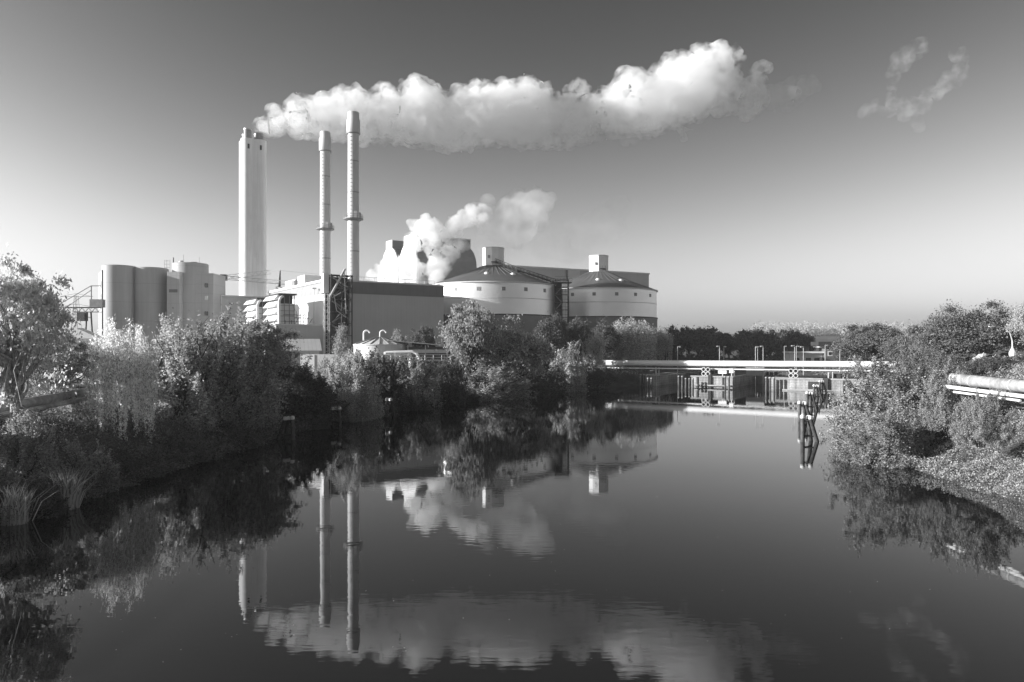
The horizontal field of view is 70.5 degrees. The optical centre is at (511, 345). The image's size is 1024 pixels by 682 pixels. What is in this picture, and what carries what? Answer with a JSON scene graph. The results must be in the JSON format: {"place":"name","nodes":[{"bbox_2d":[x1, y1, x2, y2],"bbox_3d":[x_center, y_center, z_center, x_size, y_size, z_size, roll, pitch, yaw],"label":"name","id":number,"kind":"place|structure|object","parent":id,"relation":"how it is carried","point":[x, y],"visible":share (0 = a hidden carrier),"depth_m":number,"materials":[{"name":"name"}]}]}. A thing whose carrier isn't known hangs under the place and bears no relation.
{"place":"outdoors","nodes":[
{"label":"outdoors","id":0,"kind":"place"},
{"bbox_2d":[0,382,1023,681],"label":"water","id":1,"kind":"structure","parent":0,"point":[436,544],"depth_m":37.09,"materials":[{"name":"black liquid"}]},
{"bbox_2d":[276,416,294,439],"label":"mooring dolphin","id":2,"kind":"object","parent":1,"relation":"in","point":[287,421],"visible":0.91,"depth_m":84.71,"materials":[{"name":"black paint"}]},
{"bbox_2d":[798,401,810,421],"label":"mooring dolphin","id":3,"kind":"object","parent":1,"relation":"in","point":[806,411],"visible":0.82,"depth_m":104.75,"materials":[{"name":"white paint"}]},
{"bbox_2d":[800,414,818,441],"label":"mooring dolphin","id":4,"kind":"object","parent":1,"relation":"in","point":[810,426],"visible":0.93,"depth_m":82.75,"materials":[{"name":"white paint"}]},
{"bbox_2d":[805,391,817,410],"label":"mooring dolphin","id":5,"kind":"object","parent":1,"relation":"in","point":[810,397],"visible":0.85,"depth_m":121.76,"materials":[{"name":"white paint"}]},
{"bbox_2d":[0,334,1023,512],"bbox_3d":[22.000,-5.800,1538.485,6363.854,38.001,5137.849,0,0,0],"label":"ground","id":6,"kind":"structure","parent":0,"point":[633,379],"depth_m":66.34,"materials":[{"name":"grey soil"}]},
{"bbox_2d":[0,480,56,525],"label":"reed tuft","id":7,"kind":"object","parent":6,"relation":"on","point":[23,502],"visible":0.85,"depth_m":44.63,"materials":[{"name":"plant"}]},
{"bbox_2d":[0,403,74,498],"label":"shrub","id":8,"kind":"object","parent":6,"relation":"on","point":[30,452],"visible":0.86,"depth_m":49.49,"materials":[{"name":"grey plant"}]},
{"bbox_2d":[1,472,76,519],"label":"tuft","id":9,"kind":"object","parent":6,"relation":"on","point":[54,503],"visible":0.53,"depth_m":46.73,"materials":[{"name":"grey plant"}]},
{"bbox_2d":[0,242,91,424],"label":"tree","id":10,"kind":"object","parent":6,"relation":"on","point":[41,317],"visible":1,"depth_m":54.33,"materials":[{"name":"grey plant"}]},
{"bbox_2d":[0,330,113,411],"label":"tree","id":11,"kind":"object","parent":6,"relation":"on","point":[75,362],"visible":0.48,"depth_m":65.35,"materials":[{"name":"grey plant"}]},
{"bbox_2d":[43,463,101,509],"bbox_3d":[-29.650,9.497,49.011,4.918,3.516,3.892,0,0,0],"label":"reed tuft","id":12,"kind":"object","parent":6,"relation":"on","point":[74,499],"visible":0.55,"depth_m":48.71,"materials":[{"name":"plant"}]},
{"bbox_2d":[56,285,104,331],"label":"loading gantry","id":13,"kind":"object","parent":6,"relation":"on","point":[96,303],"visible":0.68,"depth_m":234.27,"materials":[{"name":"metal"}]},
{"bbox_2d":[62,327,101,352],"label":"shed","id":14,"kind":"object","parent":6,"relation":"on","point":[87,333],"visible":0.11,"depth_m":205.00,"materials":[{"name":"white paint"}]},
{"bbox_2d":[0,385,166,420],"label":"pipeline","id":15,"kind":"object","parent":6,"relation":"on","point":[54,400],"visible":0.27,"depth_m":62.91,"materials":[{"name":"grey metal"}]},
{"bbox_2d":[52,436,121,497],"bbox_3d":[-31.974,9.026,54.039,5.305,4.711,5.526,0,0,3],"label":"shrub","id":16,"kind":"object","parent":6,"relation":"on","point":[99,458],"visible":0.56,"depth_m":53.73,"materials":[{"name":"grey plant"}]},
{"bbox_2d":[82,315,159,442],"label":"weeping birch","id":17,"kind":"object","parent":6,"relation":"on","point":[100,382],"visible":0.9,"depth_m":66.28,"materials":[{"name":"grey plant"}]},
{"bbox_2d":[99,255,224,354],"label":"silo block","id":18,"kind":"structure","parent":6,"relation":"on","point":[144,296],"depth_m":250.37,"materials":[{"name":"grey concrete"}]},
{"bbox_2d":[114,307,243,435],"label":"bushy tree","id":19,"kind":"object","parent":6,"relation":"on","point":[188,372],"visible":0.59,"depth_m":77.65,"materials":[{"name":"grey plant"}]},
{"bbox_2d":[166,302,291,432],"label":"bushy tree","id":20,"kind":"object","parent":6,"relation":"on","point":[254,393],"visible":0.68,"depth_m":83.77,"materials":[{"name":"grey plant"}]},
{"bbox_2d":[221,295,265,334],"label":"side hall","id":21,"kind":"structure","parent":6,"relation":"on","point":[226,299],"depth_m":257.23,"materials":[{"name":"white metal"}]},
{"bbox_2d":[239,128,266,296],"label":"concrete stack","id":22,"kind":"object","parent":6,"relation":"on","point":[252,206],"visible":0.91,"depth_m":285.11,"materials":[{"name":"grey concrete"}]},
{"bbox_2d":[222,309,307,414],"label":"tree","id":23,"kind":"object","parent":6,"relation":"on","point":[281,355],"visible":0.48,"depth_m":91.55,"materials":[{"name":"grey plant"}]},
{"bbox_2d":[220,270,312,288],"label":"construction crane","id":24,"kind":"object","parent":6,"relation":"on","point":[279,280],"visible":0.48,"depth_m":268.26,"materials":[{"name":"metal"}]},
{"bbox_2d":[261,324,322,360],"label":"annex","id":25,"kind":"object","parent":6,"relation":"on","point":[311,331],"visible":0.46,"depth_m":201.83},
{"bbox_2d":[244,298,268,324],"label":"air intake","id":26,"kind":"object","parent":25,"relation":"on","point":[256,305],"visible":0.47,"depth_m":222.47,"materials":[{"name":"metal"}]},
{"bbox_2d":[263,293,303,324],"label":"air intake","id":27,"kind":"object","parent":25,"relation":"on","point":[280,307],"visible":0.84,"depth_m":204.13,"materials":[{"name":"metal"}]},
{"bbox_2d":[0,363,590,414],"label":"yard weeds","id":28,"kind":"object","parent":6,"relation":"on","point":[33,394],"visible":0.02,"depth_m":100.88,"materials":[{"name":"grey plant"}]},
{"bbox_2d":[278,339,321,367],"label":"shed","id":29,"kind":"structure","parent":6,"relation":"on","point":[309,346],"depth_m":173.66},
{"bbox_2d":[0,365,607,526],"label":"bushes","id":30,"kind":"object","parent":6,"relation":"on","point":[43,414],"visible":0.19,"depth_m":64.56,"materials":[{"name":"grey plant"}]},
{"bbox_2d":[274,353,350,421],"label":"shrub","id":31,"kind":"object","parent":6,"relation":"on","point":[303,385],"visible":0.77,"depth_m":97.72,"materials":[{"name":"grey plant"}]},
{"bbox_2d":[300,354,338,373],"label":"garden wall","id":32,"kind":"structure","parent":6,"relation":"on","point":[316,359],"depth_m":157.85,"materials":[{"name":"white paint"}]},
{"bbox_2d":[316,131,333,276],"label":"chimney","id":33,"kind":"object","parent":6,"relation":"on","point":[325,228],"visible":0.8,"depth_m":242.50,"materials":[{"name":"grey paint"}]},
{"bbox_2d":[312,356,343,384],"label":"shrub","id":34,"kind":"object","parent":6,"relation":"on","point":[319,368],"visible":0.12,"depth_m":119.30,"materials":[{"name":"grey plant"}]},
{"bbox_2d":[322,268,352,353],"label":"stair tower","id":35,"kind":"structure","parent":6,"relation":"on","point":[335,291],"depth_m":205.29,"materials":[{"name":"metal"}]},
{"bbox_2d":[329,322,353,372],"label":"slim tree","id":36,"kind":"object","parent":6,"relation":"on","point":[341,346],"visible":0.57,"depth_m":127.45,"materials":[{"name":"grey plant"}]},
{"bbox_2d":[316,344,388,421],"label":"shrub","id":37,"kind":"object","parent":6,"relation":"on","point":[360,388],"visible":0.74,"depth_m":106.76,"materials":[{"name":"grey plant"}]},
{"bbox_2d":[343,111,362,280],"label":"chimney","id":38,"kind":"object","parent":6,"relation":"on","point":[354,218],"visible":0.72,"depth_m":220.48,"materials":[{"name":"grey paint"}]},
{"bbox_2d":[268,275,444,353],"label":"turbine hall","id":39,"kind":"structure","parent":6,"relation":"on","point":[388,307],"depth_m":216.05,"materials":[{"name":"metal"}]},
{"bbox_2d":[353,330,405,369],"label":"tank","id":40,"kind":"object","parent":6,"relation":"on","point":[383,344],"visible":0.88,"depth_m":163.42,"materials":[{"name":"white metal"}]},
{"bbox_2d":[350,342,410,412],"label":"shrub","id":41,"kind":"object","parent":6,"relation":"on","point":[390,385],"visible":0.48,"depth_m":120.30,"materials":[{"name":"grey plant"}]},
{"bbox_2d":[391,329,409,346],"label":"tree","id":42,"kind":"object","parent":6,"relation":"on","point":[396,336],"visible":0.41,"depth_m":177.45,"materials":[{"name":"grey plant"}]},
{"bbox_2d":[383,350,419,371],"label":"insulated pipe","id":43,"kind":"object","parent":6,"relation":"on","point":[391,353],"visible":0.49,"depth_m":156.93,"materials":[{"name":"metal"}]},
{"bbox_2d":[387,349,447,407],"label":"shrub","id":44,"kind":"object","parent":6,"relation":"on","point":[422,378],"visible":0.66,"depth_m":127.62,"materials":[{"name":"grey plant"}]},
{"bbox_2d":[388,340,447,369],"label":"canopy","id":45,"kind":"object","parent":6,"relation":"on","point":[425,351],"visible":0.32,"depth_m":170.11,"materials":[{"name":"metal"}]},
{"bbox_2d":[409,322,436,346],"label":"tree","id":46,"kind":"object","parent":6,"relation":"on","point":[425,335],"visible":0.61,"depth_m":174.70,"materials":[{"name":"grey plant"}]},
{"bbox_2d":[378,234,476,283],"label":"cooling tower","id":47,"kind":"structure","parent":6,"relation":"on","point":[418,258],"depth_m":313.78,"materials":[{"name":"white paint"}]},
{"bbox_2d":[417,351,471,404],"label":"shrub","id":48,"kind":"object","parent":6,"relation":"on","point":[452,381],"visible":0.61,"depth_m":136.52,"materials":[{"name":"grey plant"}]},
{"bbox_2d":[428,299,508,374],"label":"tree","id":49,"kind":"object","parent":6,"relation":"on","point":[473,330],"visible":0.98,"depth_m":148.01,"materials":[{"name":"grey plant"}]},
{"bbox_2d":[433,247,555,364],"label":"storage tank","id":50,"kind":"object","parent":6,"relation":"on","point":[497,286],"visible":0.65,"depth_m":238.36,"materials":[{"name":"metal"}]},
{"bbox_2d":[453,356,540,401],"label":"shrub","id":51,"kind":"object","parent":6,"relation":"on","point":[508,389],"visible":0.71,"depth_m":146.80,"materials":[{"name":"grey plant"}]},
{"bbox_2d":[463,312,564,381],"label":"tree","id":52,"kind":"object","parent":6,"relation":"on","point":[522,349],"visible":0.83,"depth_m":152.37,"materials":[{"name":"grey plant"}]},
{"bbox_2d":[516,360,571,396],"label":"shrub","id":53,"kind":"object","parent":6,"relation":"on","point":[539,383],"visible":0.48,"depth_m":161.57,"materials":[{"name":"grey plant"}]},
{"bbox_2d":[533,308,575,361],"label":"tree","id":54,"kind":"object","parent":6,"relation":"on","point":[554,329],"visible":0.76,"depth_m":193.23,"materials":[{"name":"grey plant"}]},
{"bbox_2d":[551,276,571,356],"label":"lift tower","id":55,"kind":"structure","parent":6,"relation":"on","point":[561,300],"depth_m":248.54,"materials":[{"name":"metal"}]},
{"bbox_2d":[548,341,589,391],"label":"shrub","id":56,"kind":"object","parent":6,"relation":"on","point":[569,368],"visible":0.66,"depth_m":173.91,"materials":[{"name":"grey plant"}]},
{"bbox_2d":[510,265,649,286],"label":"bunker building","id":57,"kind":"structure","parent":6,"relation":"on","point":[635,277],"depth_m":339.46,"materials":[{"name":"metal"}]},
{"bbox_2d":[565,314,599,358],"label":"tree","id":58,"kind":"object","parent":6,"relation":"on","point":[579,327],"visible":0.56,"depth_m":200.20,"materials":[{"name":"grey plant"}]},
{"bbox_2d":[574,330,606,371],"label":"shrub","id":59,"kind":"object","parent":6,"relation":"on","point":[592,349],"visible":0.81,"depth_m":196.58,"materials":[{"name":"grey plant"}]},
{"bbox_2d":[568,360,613,386],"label":"shrub","id":60,"kind":"object","parent":6,"relation":"on","point":[596,376],"visible":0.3,"depth_m":179.54,"materials":[{"name":"grey plant"}]},
{"bbox_2d":[589,319,626,359],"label":"tree","id":61,"kind":"object","parent":6,"relation":"on","point":[609,333],"visible":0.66,"depth_m":211.54,"materials":[{"name":"grey plant"}]},
{"bbox_2d":[590,367,626,381],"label":"shrub","id":62,"kind":"object","parent":6,"relation":"on","point":[614,377],"visible":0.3,"depth_m":192.49,"materials":[{"name":"grey plant"}]},
{"bbox_2d":[562,255,657,360],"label":"storage tank","id":63,"kind":"object","parent":6,"relation":"on","point":[598,291],"visible":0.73,"depth_m":265.19,"materials":[{"name":"metal"}]},
{"bbox_2d":[613,347,639,366],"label":"shrub","id":64,"kind":"object","parent":6,"relation":"on","point":[621,356],"visible":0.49,"depth_m":215.64,"materials":[{"name":"grey plant"}]},
{"bbox_2d":[608,315,657,366],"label":"tree","id":65,"kind":"object","parent":6,"relation":"on","point":[629,330],"visible":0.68,"depth_m":217.37,"materials":[{"name":"grey plant"}]},
{"bbox_2d":[639,325,673,366],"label":"willow","id":66,"kind":"object","parent":6,"relation":"on","point":[664,343],"visible":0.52,"depth_m":229.18,"materials":[{"name":"grey plant"}]},
{"bbox_2d":[645,370,700,385],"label":"lock pier","id":67,"kind":"structure","parent":6,"relation":"on","point":[663,379],"depth_m":205.71,"materials":[{"name":"concrete"}]},
{"bbox_2d":[657,348,692,359],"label":"hedge","id":68,"kind":"object","parent":6,"relation":"on","point":[680,357],"visible":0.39,"depth_m":286.70,"materials":[{"name":"grey plant"}]},
{"bbox_2d":[675,325,698,357],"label":"tree","id":69,"kind":"object","parent":6,"relation":"on","point":[687,334],"visible":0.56,"depth_m":330.38,"materials":[{"name":"grey plant"}]},
{"bbox_2d":[688,322,722,350],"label":"tree","id":70,"kind":"object","parent":6,"relation":"on","point":[704,338],"visible":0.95,"depth_m":316.07,"materials":[{"name":"grey plant"}]},
{"bbox_2d":[687,347,731,360],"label":"hedge","id":71,"kind":"object","parent":6,"relation":"on","point":[712,353],"visible":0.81,"depth_m":297.56,"materials":[{"name":"grey plant"}]},
{"bbox_2d":[690,372,766,387],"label":"lock pier","id":72,"kind":"structure","parent":6,"relation":"on","point":[709,381],"depth_m":190.63,"materials":[{"name":"concrete"}]},
{"bbox_2d":[746,367,764,375],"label":"control box","id":73,"kind":"object","parent":72,"relation":"on","point":[755,372],"visible":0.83,"depth_m":195.44,"materials":[{"name":"grey paint"}]},
{"bbox_2d":[756,371,787,383],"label":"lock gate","id":74,"kind":"structure","parent":72,"relation":"attached to","point":[760,379],"depth_m":207.99,"materials":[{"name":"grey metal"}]},
{"bbox_2d":[718,332,740,358],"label":"tree","id":75,"kind":"object","parent":6,"relation":"on","point":[726,340],"visible":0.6,"depth_m":324.90,"materials":[{"name":"black plant"}]},
{"bbox_2d":[729,328,756,352],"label":"tree","id":76,"kind":"object","parent":6,"relation":"on","point":[738,338],"visible":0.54,"depth_m":319.75,"materials":[{"name":"black plant"}]},
{"bbox_2d":[599,358,893,374],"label":"bridge","id":77,"kind":"structure","parent":6,"relation":"on","point":[814,368],"depth_m":227.54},
{"bbox_2d":[726,348,767,360],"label":"hedge","id":78,"kind":"object","parent":6,"relation":"on","point":[746,356],"visible":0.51,"depth_m":297.67,"materials":[{"name":"black plant"}]},
{"bbox_2d":[736,325,771,353],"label":"tree","id":79,"kind":"object","parent":6,"relation":"on","point":[754,334],"visible":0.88,"depth_m":314.18,"materials":[{"name":"black plant"}]},
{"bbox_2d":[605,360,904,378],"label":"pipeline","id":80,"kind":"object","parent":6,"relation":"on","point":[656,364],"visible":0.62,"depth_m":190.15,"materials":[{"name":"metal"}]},
{"bbox_2d":[758,328,782,360],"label":"tree","id":81,"kind":"object","parent":6,"relation":"on","point":[774,341],"visible":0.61,"depth_m":316.25,"materials":[{"name":"black plant"}]},
{"bbox_2d":[767,347,788,360],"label":"hedge","id":82,"kind":"object","parent":6,"relation":"on","point":[779,356],"visible":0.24,"depth_m":295.67,"materials":[{"name":"black plant"}]},
{"bbox_2d":[775,329,795,352],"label":"tree","id":83,"kind":"object","parent":6,"relation":"on","point":[781,335],"visible":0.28,"depth_m":332.17,"materials":[{"name":"grey plant"}]},
{"bbox_2d":[783,328,807,349],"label":"tree","id":84,"kind":"object","parent":6,"relation":"on","point":[798,339],"visible":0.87,"depth_m":328.83,"materials":[{"name":"black plant"}]},
{"bbox_2d":[783,346,823,367],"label":"pale building","id":85,"kind":"structure","parent":6,"relation":"on","point":[809,355],"depth_m":261.05,"materials":[{"name":"white paint"}]},
{"bbox_2d":[803,330,817,350],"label":"tree","id":86,"kind":"object","parent":6,"relation":"on","point":[810,339],"visible":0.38,"depth_m":344.28,"materials":[{"name":"grey plant"}]},
{"bbox_2d":[768,376,884,391],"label":"quay wall","id":87,"kind":"structure","parent":6,"relation":"on","point":[785,382],"depth_m":177.67,"materials":[{"name":"concrete"}]},
{"bbox_2d":[811,342,843,367],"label":"brick house","id":88,"kind":"structure","parent":6,"relation":"on","point":[829,355],"depth_m":258.19,"materials":[{"name":"brick"}]},
{"bbox_2d":[741,319,918,335],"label":"wood","id":89,"kind":"object","parent":6,"relation":"on","point":[816,328],"visible":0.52,"depth_m":1214.09,"materials":[{"name":"grey plant"}]},
{"bbox_2d":[832,347,868,368],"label":"tree","id":90,"kind":"object","parent":6,"relation":"on","point":[840,354],"visible":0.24,"depth_m":227.66,"materials":[{"name":"grey plant"}]},
{"bbox_2d":[818,368,884,438],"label":"shrub","id":91,"kind":"object","parent":6,"relation":"on","point":[842,402],"visible":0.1,"depth_m":83.43,"materials":[{"name":"grey plant"}]},
{"bbox_2d":[827,321,903,368],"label":"tree","id":92,"kind":"object","parent":6,"relation":"on","point":[868,338],"visible":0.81,"depth_m":202.48,"materials":[{"name":"grey plant"}]},
{"bbox_2d":[829,407,931,468],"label":"shrub","id":93,"kind":"object","parent":6,"relation":"on","point":[885,434],"visible":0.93,"depth_m":66.70,"materials":[{"name":"grey plant"}]},
{"bbox_2d":[819,355,947,452],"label":"shrub","id":94,"kind":"object","parent":6,"relation":"on","point":[897,392],"visible":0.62,"depth_m":73.02,"materials":[{"name":"grey plant"}]},
{"bbox_2d":[876,334,906,360],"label":"tree","id":95,"kind":"object","parent":6,"relation":"on","point":[889,345],"visible":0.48,"depth_m":190.55,"materials":[{"name":"grey plant"}]},
{"bbox_2d":[868,342,952,384],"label":"shrub","id":96,"kind":"object","parent":6,"relation":"on","point":[917,359],"visible":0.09,"depth_m":92.15,"materials":[{"name":"grey plant"}]},
{"bbox_2d":[893,319,949,365],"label":"tree","id":97,"kind":"object","parent":6,"relation":"on","point":[905,339],"visible":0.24,"depth_m":152.09,"materials":[{"name":"grey plant"}]},
{"bbox_2d":[891,346,981,425],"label":"shrub","id":98,"kind":"object","parent":6,"relation":"on","point":[937,364],"visible":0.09,"depth_m":75.26,"materials":[{"name":"grey plant"}]},
{"bbox_2d":[915,355,972,432],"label":"shrub","id":99,"kind":"object","parent":6,"relation":"on","point":[939,400],"visible":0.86,"depth_m":66.61,"materials":[{"name":"grey plant"}]},
{"bbox_2d":[876,354,1023,503],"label":"brambles","id":100,"kind":"object","parent":6,"relation":"on","point":[967,466],"visible":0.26,"depth_m":60.87,"materials":[{"name":"grey plant"}]},
{"bbox_2d":[916,350,987,374],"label":"hedge","id":101,"kind":"object","parent":6,"relation":"on","point":[953,362],"visible":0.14,"depth_m":84.92,"materials":[{"name":"grey plant"}]},
{"bbox_2d":[902,298,1023,361],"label":"tree","id":102,"kind":"object","parent":6,"relation":"on","point":[974,334],"visible":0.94,"depth_m":138.41,"materials":[{"name":"grey plant"}]},
{"bbox_2d":[943,387,1019,448],"bbox_3d":[37.717,5.674,57.816,4.799,4.937,4.716,0,0,-24],"label":"shrub","id":103,"kind":"object","parent":6,"relation":"on","point":[977,410],"visible":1,"depth_m":57.38,"materials":[{"name":"grey plant"}]},
{"bbox_2d":[947,354,1016,376],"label":"hedge","id":104,"kind":"object","parent":6,"relation":"on","point":[975,368],"visible":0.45,"depth_m":81.25,"materials":[{"name":"grey plant"}]},
{"bbox_2d":[942,373,1023,401],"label":"pipeline","id":105,"kind":"object","parent":6,"relation":"on","point":[1013,385],"visible":0.89,"depth_m":61.30,"materials":[{"name":"metal"}]},
{"bbox_2d":[980,354,1023,371],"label":"hedge","id":106,"kind":"object","parent":6,"relation":"on","point":[1004,361],"visible":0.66,"depth_m":79.20,"materials":[{"name":"grey plant"}]},
{"bbox_2d":[1000,303,1023,351],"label":"tree","id":107,"kind":"object","parent":6,"relation":"on","point":[1016,324],"visible":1,"depth_m":113.30,"materials":[{"name":"white plant"}]},
{"bbox_2d":[0,0,1023,337],"label":"sky","id":108,"kind":"structure","parent":0,"point":[793,161],"materials":[{"name":"grey"}]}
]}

